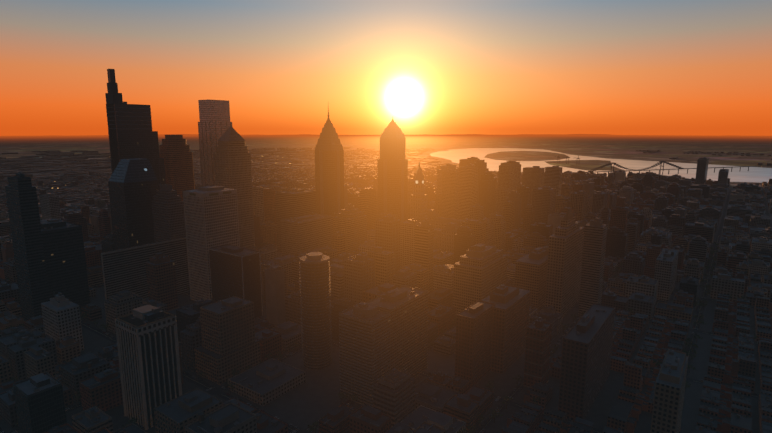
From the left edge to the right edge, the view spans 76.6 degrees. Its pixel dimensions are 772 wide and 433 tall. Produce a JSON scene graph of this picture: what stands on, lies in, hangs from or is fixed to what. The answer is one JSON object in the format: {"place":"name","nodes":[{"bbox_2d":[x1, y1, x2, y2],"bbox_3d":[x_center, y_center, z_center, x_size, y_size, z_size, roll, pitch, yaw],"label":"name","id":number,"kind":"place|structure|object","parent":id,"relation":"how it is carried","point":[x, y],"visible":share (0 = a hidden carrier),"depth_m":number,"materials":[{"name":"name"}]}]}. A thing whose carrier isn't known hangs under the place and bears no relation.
{"place":"outdoors","nodes":[
{"label":"outdoors","id":0,"kind":"place"},
{"bbox_2d":[0,135,771,189],"bbox_3d":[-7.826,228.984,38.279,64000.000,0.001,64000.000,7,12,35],"label":"ground","id":1,"kind":"structure","parent":0,"point":[618,147],"depth_m":8642.69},
{"bbox_2d":[0,160,771,432],"bbox_3d":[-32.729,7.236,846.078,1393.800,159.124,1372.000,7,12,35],"label":"city blocks","id":2,"kind":"structure","parent":1,"relation":"on","point":[218,341],"depth_m":513.35,"materials":[{"name":"concrete"}]},
{"bbox_2d":[0,165,771,236],"bbox_3d":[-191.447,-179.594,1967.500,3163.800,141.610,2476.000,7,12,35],"label":"city blocks","id":3,"kind":"structure","parent":1,"relation":"on","point":[655,192],"depth_m":1637.38,"materials":[{"name":"concrete"}]},
{"bbox_2d":[0,147,771,177],"bbox_3d":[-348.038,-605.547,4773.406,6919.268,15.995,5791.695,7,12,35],"label":"city blocks","id":4,"kind":"structure","parent":1,"relation":"on","point":[52,163],"depth_m":3667.30,"materials":[{"name":"concrete"}]},
{"bbox_2d":[695,157,708,183],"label":"river tower","id":5,"kind":"structure","parent":1,"relation":"on","point":[702,170],"depth_m":1931.10,"materials":[{"name":"concrete"}]},
{"bbox_2d":[0,189,771,432],"bbox_3d":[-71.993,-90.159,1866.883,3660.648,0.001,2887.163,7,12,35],"label":"street asphalt","id":6,"kind":"structure","parent":0,"point":[219,392],"depth_m":509.09,"materials":[{"name":"black asphalt"}]},
{"bbox_2d":[5,172,49,319],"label":"skyscraper","id":7,"kind":"structure","parent":6,"relation":"on","point":[25,225],"depth_m":584.83,"materials":[{"name":"glass"}]},
{"bbox_2d":[39,193,60,219],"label":"building","id":8,"kind":"structure","parent":6,"relation":"on","point":[50,205],"depth_m":1010.05,"materials":[{"name":"concrete"}]},
{"bbox_2d":[41,292,83,351],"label":"building","id":9,"kind":"structure","parent":6,"relation":"on","point":[61,316],"depth_m":513.50,"materials":[{"name":"concrete"}]},
{"bbox_2d":[40,219,89,308],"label":"office building","id":10,"kind":"structure","parent":6,"relation":"on","point":[64,254],"depth_m":619.88,"materials":[{"name":"glass"}]},
{"bbox_2d":[108,158,157,249],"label":"skyscraper","id":11,"kind":"structure","parent":6,"relation":"on","point":[133,185],"depth_m":715.53,"materials":[{"name":"glass"}]},
{"bbox_2d":[105,69,165,189],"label":"skyscraper","id":12,"kind":"structure","parent":6,"relation":"on","point":[132,134],"depth_m":901.61,"materials":[{"name":"glass"}]},
{"bbox_2d":[101,237,189,299],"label":"building","id":13,"kind":"structure","parent":6,"relation":"on","point":[123,269],"depth_m":648.60,"materials":[{"name":"concrete"}]},
{"bbox_2d":[115,305,181,429],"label":"striped tower","id":14,"kind":"structure","parent":6,"relation":"on","point":[148,353],"depth_m":388.88,"materials":[{"name":"concrete"}]},
{"bbox_2d":[146,252,177,310],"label":"brick tower","id":15,"kind":"structure","parent":6,"relation":"on","point":[161,277],"depth_m":586.55,"materials":[{"name":"brick"}]},
{"bbox_2d":[151,184,185,242],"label":"building","id":16,"kind":"structure","parent":6,"relation":"on","point":[168,213],"depth_m":717.01,"materials":[{"name":"stone"}]},
{"bbox_2d":[159,135,194,200],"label":"skyscraper","id":17,"kind":"structure","parent":6,"relation":"on","point":[175,153],"depth_m":976.02,"materials":[{"name":"stone"}]},
{"bbox_2d":[183,186,239,300],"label":"office tower","id":18,"kind":"structure","parent":6,"relation":"on","point":[211,216],"depth_m":658.58,"materials":[{"name":"concrete"}]},
{"bbox_2d":[198,99,231,186],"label":"skyscraper","id":19,"kind":"structure","parent":6,"relation":"on","point":[214,122],"depth_m":1037.73,"materials":[{"name":"glass"}]},
{"bbox_2d":[213,123,255,248],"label":"skyscraper","id":20,"kind":"structure","parent":6,"relation":"on","point":[232,161],"depth_m":827.85,"materials":[{"name":"glass"}]},
{"bbox_2d":[208,244,262,317],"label":"building","id":21,"kind":"structure","parent":6,"relation":"on","point":[235,271],"depth_m":612.12,"materials":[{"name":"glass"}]},
{"bbox_2d":[275,188,315,251],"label":"office","id":22,"kind":"structure","parent":6,"relation":"on","point":[294,202],"depth_m":936.03,"materials":[{"name":"concrete"}]},
{"bbox_2d":[280,212,332,255],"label":"office","id":23,"kind":"structure","parent":6,"relation":"on","point":[302,233],"depth_m":826.66,"materials":[{"name":"concrete"}]},
{"bbox_2d":[299,252,331,369],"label":"skyscraper","id":24,"kind":"structure","parent":6,"relation":"on","point":[315,302],"depth_m":475.55,"materials":[{"name":"concrete"}]},
{"bbox_2d":[315,107,344,216],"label":"skyscraper","id":25,"kind":"structure","parent":6,"relation":"on","point":[329,168],"depth_m":940.09,"materials":[{"name":"glass"}]},
{"bbox_2d":[333,204,366,253],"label":"building","id":26,"kind":"structure","parent":6,"relation":"on","point":[350,221],"depth_m":878.75,"materials":[{"name":"concrete"}]},
{"bbox_2d":[339,302,390,406],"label":"building","id":27,"kind":"structure","parent":6,"relation":"on","point":[364,343],"depth_m":417.51,"materials":[{"name":"concrete"}]},
{"bbox_2d":[3,241,757,432],"bbox_3d":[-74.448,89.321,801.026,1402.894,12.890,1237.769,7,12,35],"label":"trees","id":28,"kind":"object","parent":6,"relation":"on","point":[479,417],"visible":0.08,"depth_m":506.85,"materials":[{"name":"green plant"}]},
{"bbox_2d":[377,117,407,221],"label":"skyscraper","id":29,"kind":"structure","parent":6,"relation":"on","point":[392,179],"depth_m":988.54,"materials":[{"name":"glass"}]},
{"bbox_2d":[365,285,428,377],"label":"building","id":30,"kind":"structure","parent":6,"relation":"on","point":[406,307],"depth_m":452.25,"materials":[{"name":"concrete"}]},
{"bbox_2d":[407,162,484,251],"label":"city hall","id":31,"kind":"structure","parent":6,"relation":"on","point":[445,230],"depth_m":1056.80,"materials":[{"name":"stone"}]},
{"bbox_2d":[436,163,458,194],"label":"broad tower","id":32,"kind":"structure","parent":6,"relation":"on","point":[448,167],"depth_m":1254.10,"materials":[{"name":"concrete"}]},
{"bbox_2d":[459,157,479,170],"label":"broad tower","id":33,"kind":"structure","parent":6,"relation":"on","point":[467,161],"depth_m":1387.21,"materials":[{"name":"concrete"}]},
{"bbox_2d":[455,300,494,386],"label":"building","id":34,"kind":"structure","parent":6,"relation":"on","point":[473,342],"depth_m":450.85,"materials":[{"name":"concrete"}]},
{"bbox_2d":[453,243,507,313],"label":"building","id":35,"kind":"structure","parent":6,"relation":"on","point":[480,272],"depth_m":609.11,"materials":[{"name":"concrete"}]},
{"bbox_2d":[482,284,529,373],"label":"building","id":36,"kind":"structure","parent":6,"relation":"on","point":[510,317],"depth_m":482.93,"materials":[{"name":"concrete"}]},
{"bbox_2d":[498,160,520,192],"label":"broad tower","id":37,"kind":"structure","parent":6,"relation":"on","point":[509,176],"depth_m":1272.94,"materials":[{"name":"concrete"}]},
{"bbox_2d":[515,247,547,310],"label":"high-rise building","id":38,"kind":"structure","parent":6,"relation":"on","point":[531,271],"depth_m":644.17,"materials":[{"name":"concrete"}]},
{"bbox_2d":[545,209,583,316],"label":"building","id":39,"kind":"structure","parent":6,"relation":"on","point":[565,252],"depth_m":611.13,"materials":[{"name":"concrete"}]},
{"bbox_2d":[558,303,614,420],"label":"brick block","id":40,"kind":"structure","parent":6,"relation":"on","point":[586,354],"depth_m":400.01,"materials":[{"name":"brick"}]},
{"bbox_2d":[578,218,607,316],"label":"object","id":41,"kind":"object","parent":6,"relation":"on","point":[593,254],"visible":0.85,"depth_m":605.24,"materials":[{"name":"concrete"}]},
{"bbox_2d":[654,248,678,301],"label":"building","id":42,"kind":"structure","parent":6,"relation":"on","point":[666,267],"depth_m":677.99,"materials":[{"name":"concrete"}]},
{"bbox_2d":[650,349,688,432],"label":"building","id":43,"kind":"structure","parent":6,"relation":"on","point":[670,384],"depth_m":341.59,"materials":[{"name":"concrete"}]},
{"bbox_2d":[717,169,728,183],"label":"river tower","id":44,"kind":"structure","parent":6,"relation":"on","point":[723,176],"depth_m":1893.81,"materials":[{"name":"concrete"}]},
{"bbox_2d":[0,134,771,136],"bbox_3d":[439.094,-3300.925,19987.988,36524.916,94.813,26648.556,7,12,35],"label":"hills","id":45,"kind":"structure","parent":0,"point":[447,134],"depth_m":25216.73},
{"bbox_2d":[0,0,771,135],"label":"sky","id":46,"kind":"structure","parent":0,"point":[434,67],"materials":[{"name":"orange"}]},
{"bbox_2d":[485,151,569,160],"bbox_3d":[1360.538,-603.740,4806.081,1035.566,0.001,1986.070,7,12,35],"label":"island","id":47,"kind":"structure","parent":0,"point":[525,156],"depth_m":4536.82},
{"bbox_2d":[544,160,624,170],"bbox_3d":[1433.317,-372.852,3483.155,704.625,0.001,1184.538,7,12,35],"label":"land","id":48,"kind":"structure","parent":0,"point":[586,164],"depth_m":3447.94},
{"bbox_2d":[430,148,771,182],"bbox_3d":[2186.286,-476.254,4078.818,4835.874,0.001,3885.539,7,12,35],"label":"river","id":49,"kind":"structure","parent":0,"point":[754,174],"depth_m":3355.46,"materials":[{"name":"grey liquid"}]},
{"bbox_2d":[521,161,755,174],"bbox_3d":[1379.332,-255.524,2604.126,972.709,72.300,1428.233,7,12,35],"label":"ben franklin bridge","id":50,"kind":"structure","parent":49,"relation":"on","point":[639,170],"depth_m":2627.68,"materials":[{"name":"metal"}]}
]}

